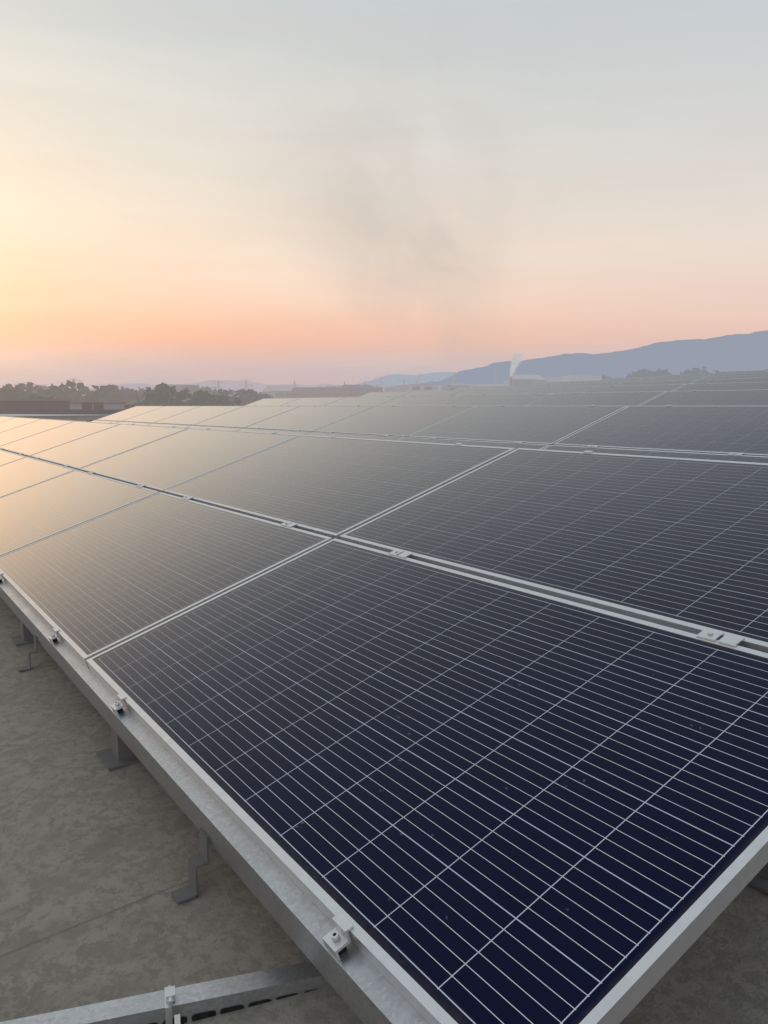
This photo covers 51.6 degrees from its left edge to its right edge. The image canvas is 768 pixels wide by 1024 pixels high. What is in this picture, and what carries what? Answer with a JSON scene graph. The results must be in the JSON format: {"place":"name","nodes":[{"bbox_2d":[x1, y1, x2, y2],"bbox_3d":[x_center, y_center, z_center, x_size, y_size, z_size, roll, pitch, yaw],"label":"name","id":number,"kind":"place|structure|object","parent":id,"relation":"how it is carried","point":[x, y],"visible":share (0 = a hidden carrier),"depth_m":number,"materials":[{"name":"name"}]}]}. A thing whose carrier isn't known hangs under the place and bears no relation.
{"place":"outdoors","nodes":[
{"label":"outdoors","id":0,"kind":"place"},
{"bbox_2d":[0,399,71,408],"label":"brick warehouse","id":1,"kind":"structure","parent":0,"point":[34,403],"depth_m":122.44,"materials":[{"name":"brown brick"}]},
{"bbox_2d":[0,409,122,420],"bbox_3d":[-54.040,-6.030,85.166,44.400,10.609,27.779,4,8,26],"label":"roof edge","id":2,"kind":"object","parent":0,"point":[76,414],"depth_m":88.86,"materials":[{"name":"grey concrete"}]},
{"bbox_2d":[70,402,125,409],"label":"building","id":3,"kind":"structure","parent":0,"point":[107,405],"depth_m":140.82,"materials":[{"name":"grey concrete"}]},
{"bbox_2d":[168,385,199,391],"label":"factory hall","id":4,"kind":"structure","parent":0,"point":[179,388],"depth_m":328.89,"materials":[{"name":"grey concrete"}]},
{"bbox_2d":[24,380,383,391],"bbox_3d":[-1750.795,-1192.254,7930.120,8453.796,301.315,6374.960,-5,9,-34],"label":"hills","id":5,"kind":"structure","parent":0,"point":[234,385],"depth_m":8337.08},
{"bbox_2d":[262,385,297,397],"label":"town block","id":6,"kind":"structure","parent":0,"point":[279,391],"depth_m":377.63,"materials":[{"name":"grey concrete"}]},
{"bbox_2d":[342,385,372,386],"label":"building","id":7,"kind":"structure","parent":0,"point":[357,386],"depth_m":366.82,"materials":[{"name":"grey concrete"}]},
{"bbox_2d":[0,420,767,1023],"bbox_3d":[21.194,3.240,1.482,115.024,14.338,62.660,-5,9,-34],"label":"roof slab","id":8,"kind":"structure","parent":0,"point":[94,854],"depth_m":1.73,"materials":[{"name":"concrete"}]},
{"bbox_2d":[0,961,329,1023],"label":"mounting rail","id":9,"kind":"object","parent":8,"relation":"on","point":[170,1004],"visible":0.41,"depth_m":1.42,"materials":[{"name":"metal"}]},
{"bbox_2d":[0,579,767,1023],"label":"mounting rail","id":10,"kind":"object","parent":8,"relation":"on","point":[360,983],"visible":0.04,"depth_m":1.67,"materials":[{"name":"metal"}]},
{"bbox_2d":[0,369,767,1023],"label":"solar panels","id":11,"kind":"object","parent":10,"relation":"on","point":[492,749],"visible":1,"depth_m":2.07,"materials":[{"name":"glass"}]},
{"bbox_2d":[0,377,767,961],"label":"panel clamps","id":12,"kind":"object","parent":10,"relation":"on","point":[336,941],"visible":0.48,"depth_m":1.73,"materials":[{"name":"metal"}]},
{"bbox_2d":[0,0,767,389],"label":"sky","id":13,"kind":"structure","parent":0,"point":[306,192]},
{"bbox_2d":[384,387,395,391],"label":"town block","id":14,"kind":"structure","parent":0,"point":[389,389],"depth_m":454.57,"materials":[{"name":"grey concrete"}]},
{"bbox_2d":[396,385,407,391],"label":"town block","id":15,"kind":"structure","parent":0,"point":[402,388],"depth_m":418.71,"materials":[{"name":"grey concrete"}]},
{"bbox_2d":[357,372,454,388],"bbox_3d":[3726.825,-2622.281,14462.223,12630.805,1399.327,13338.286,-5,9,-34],"label":"mountain","id":16,"kind":"structure","parent":0,"point":[395,379],"depth_m":15304.14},
{"bbox_2d":[408,384,434,390],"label":"town block","id":17,"kind":"structure","parent":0,"point":[420,387],"depth_m":387.93,"materials":[{"name":"grey concrete"}]},
{"bbox_2d":[442,386,468,389],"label":"town block","id":18,"kind":"structure","parent":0,"point":[449,387],"depth_m":361.78,"materials":[{"name":"grey concrete"}]},
{"bbox_2d":[473,384,503,386],"bbox_3d":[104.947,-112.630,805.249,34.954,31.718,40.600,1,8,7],"label":"shed","id":19,"kind":"structure","parent":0,"point":[490,385],"depth_m":782.87,"materials":[{"name":"grey concrete"}]},
{"bbox_2d":[504,379,509,385],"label":"town block","id":20,"kind":"structure","parent":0,"point":[506,382],"depth_m":441.33,"materials":[{"name":"grey concrete"}]},
{"bbox_2d":[512,379,545,384],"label":"town block","id":21,"kind":"structure","parent":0,"point":[524,381],"depth_m":413.25,"materials":[{"name":"grey concrete"}]},
{"bbox_2d":[561,375,601,380],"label":"town block","id":22,"kind":"structure","parent":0,"point":[582,377],"depth_m":645.63,"materials":[{"name":"grey concrete"}]},
{"bbox_2d":[420,330,767,385],"bbox_3d":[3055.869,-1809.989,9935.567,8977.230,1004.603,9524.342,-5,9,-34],"label":"mountain","id":23,"kind":"structure","parent":0,"point":[739,352],"depth_m":9584.31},
{"label":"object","id":24,"kind":"structure","parent":0,"visible":0},
{"bbox_2d":[0,385,30,398],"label":"tree","id":25,"kind":"object","parent":24,"relation":"on","point":[9,393],"visible":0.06,"depth_m":151.34,"materials":[{"name":"green plant"}]},
{"bbox_2d":[0,382,46,395],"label":"tree","id":26,"kind":"object","parent":24,"relation":"on","point":[29,386],"visible":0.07,"depth_m":174.78,"materials":[{"name":"green plant"}]},
{"bbox_2d":[32,384,48,392],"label":"tree","id":27,"kind":"object","parent":24,"relation":"on","point":[45,387],"visible":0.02,"depth_m":267.83,"materials":[{"name":"green plant"}]},
{"bbox_2d":[35,383,77,401],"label":"tree","id":28,"kind":"object","parent":24,"relation":"on","point":[58,392],"visible":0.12,"depth_m":167.78,"materials":[{"name":"green plant"}]},
{"bbox_2d":[51,380,116,401],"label":"tree","id":29,"kind":"object","parent":24,"relation":"on","point":[81,390],"visible":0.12,"depth_m":174.96,"materials":[{"name":"green plant"}]},
{"bbox_2d":[82,402,103,408],"bbox_3d":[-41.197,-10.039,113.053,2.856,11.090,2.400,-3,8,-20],"label":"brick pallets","id":30,"kind":"object","parent":24,"relation":"on","point":[96,405],"visible":0.09,"depth_m":111.28,"materials":[{"name":"grey brick"}]},
{"bbox_2d":[74,385,124,409],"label":"tree","id":31,"kind":"object","parent":24,"relation":"on","point":[106,395],"visible":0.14,"depth_m":171.56,"materials":[{"name":"green plant"}]},
{"bbox_2d":[111,385,143,405],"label":"tree","id":32,"kind":"object","parent":24,"relation":"on","point":[127,398],"visible":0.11,"depth_m":188.68,"materials":[{"name":"green plant"}]},
{"bbox_2d":[124,405,135,409],"bbox_3d":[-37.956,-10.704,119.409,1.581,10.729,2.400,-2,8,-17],"label":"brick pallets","id":33,"kind":"object","parent":24,"relation":"on","point":[127,406],"visible":0.06,"depth_m":117.55,"materials":[{"name":"brown brick"}]},
{"bbox_2d":[122,389,145,404],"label":"tree","id":34,"kind":"object","parent":24,"relation":"on","point":[144,398],"visible":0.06,"depth_m":192.10,"materials":[{"name":"green plant"}]},
{"bbox_2d":[133,382,211,405],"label":"tree","id":35,"kind":"object","parent":24,"relation":"on","point":[161,396],"visible":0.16,"depth_m":140.91,"materials":[{"name":"green plant"}]},
{"bbox_2d":[182,385,205,394],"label":"tree","id":36,"kind":"object","parent":24,"relation":"on","point":[193,387],"visible":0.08,"depth_m":282.96,"materials":[{"name":"green plant"}]},
{"bbox_2d":[189,386,218,399],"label":"tree","id":37,"kind":"object","parent":24,"relation":"on","point":[207,388],"visible":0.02,"depth_m":257.92,"materials":[{"name":"green plant"}]},
{"bbox_2d":[187,399,228,405],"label":"tree","id":38,"kind":"object","parent":24,"relation":"on","point":[190,404],"visible":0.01,"depth_m":148.67,"materials":[{"name":"green plant"}]},
{"bbox_2d":[192,391,241,405],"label":"tree","id":39,"kind":"object","parent":24,"relation":"on","point":[196,399],"visible":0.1,"depth_m":145.25,"materials":[{"name":"green plant"}]},
{"bbox_2d":[211,381,225,389],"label":"pylon","id":40,"kind":"object","parent":24,"relation":"on","point":[219,387],"visible":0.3,"depth_m":464.36,"materials":[{"name":"grey metal"}]},
{"bbox_2d":[207,389,252,405],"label":"tree","id":41,"kind":"object","parent":24,"relation":"on","point":[227,393],"visible":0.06,"depth_m":191.88,"materials":[{"name":"green plant"}]},
{"bbox_2d":[229,389,271,405],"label":"tree","id":42,"kind":"object","parent":24,"relation":"on","point":[248,394],"visible":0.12,"depth_m":198.03,"materials":[{"name":"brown plant"}]},
{"bbox_2d":[288,387,382,397],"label":"building","id":43,"kind":"structure","parent":24,"relation":"on","point":[306,392],"depth_m":300.93,"materials":[{"name":"tile"}]},
{"bbox_2d":[434,385,446,390],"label":"town block","id":44,"kind":"structure","parent":24,"relation":"on","point":[437,387],"depth_m":515.33,"materials":[{"name":"grey concrete"}]},
{"bbox_2d":[448,371,461,383],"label":"pylon","id":45,"kind":"object","parent":24,"relation":"on","point":[455,376],"visible":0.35,"depth_m":766.12,"materials":[{"name":"grey metal"}]},
{"bbox_2d":[509,375,545,379],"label":"town block","id":46,"kind":"structure","parent":24,"relation":"on","point":[537,377],"depth_m":459.67,"materials":[{"name":"grey concrete"}]},
{"bbox_2d":[544,377,563,381],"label":"town block","id":47,"kind":"structure","parent":24,"relation":"on","point":[553,379],"depth_m":559.08,"materials":[{"name":"grey concrete"}]},
{"bbox_2d":[626,369,665,377],"bbox_3d":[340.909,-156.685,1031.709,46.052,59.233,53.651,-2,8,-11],"label":"tree","id":48,"kind":"object","parent":24,"relation":"on","point":[643,373],"visible":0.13,"depth_m":1023.44,"materials":[{"name":"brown plant"}]},
{"bbox_2d":[637,369,673,375],"bbox_3d":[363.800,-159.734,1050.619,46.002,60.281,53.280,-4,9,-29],"label":"tree","id":49,"kind":"object","parent":24,"relation":"on","point":[665,371],"visible":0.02,"depth_m":1039.50,"materials":[{"name":"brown plant"}]},
{"bbox_2d":[680,366,718,373],"bbox_3d":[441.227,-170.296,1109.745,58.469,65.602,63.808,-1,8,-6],"label":"tree","id":50,"kind":"object","parent":24,"relation":"on","point":[686,371],"visible":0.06,"depth_m":1097.87,"materials":[{"name":"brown plant"}]}
]}

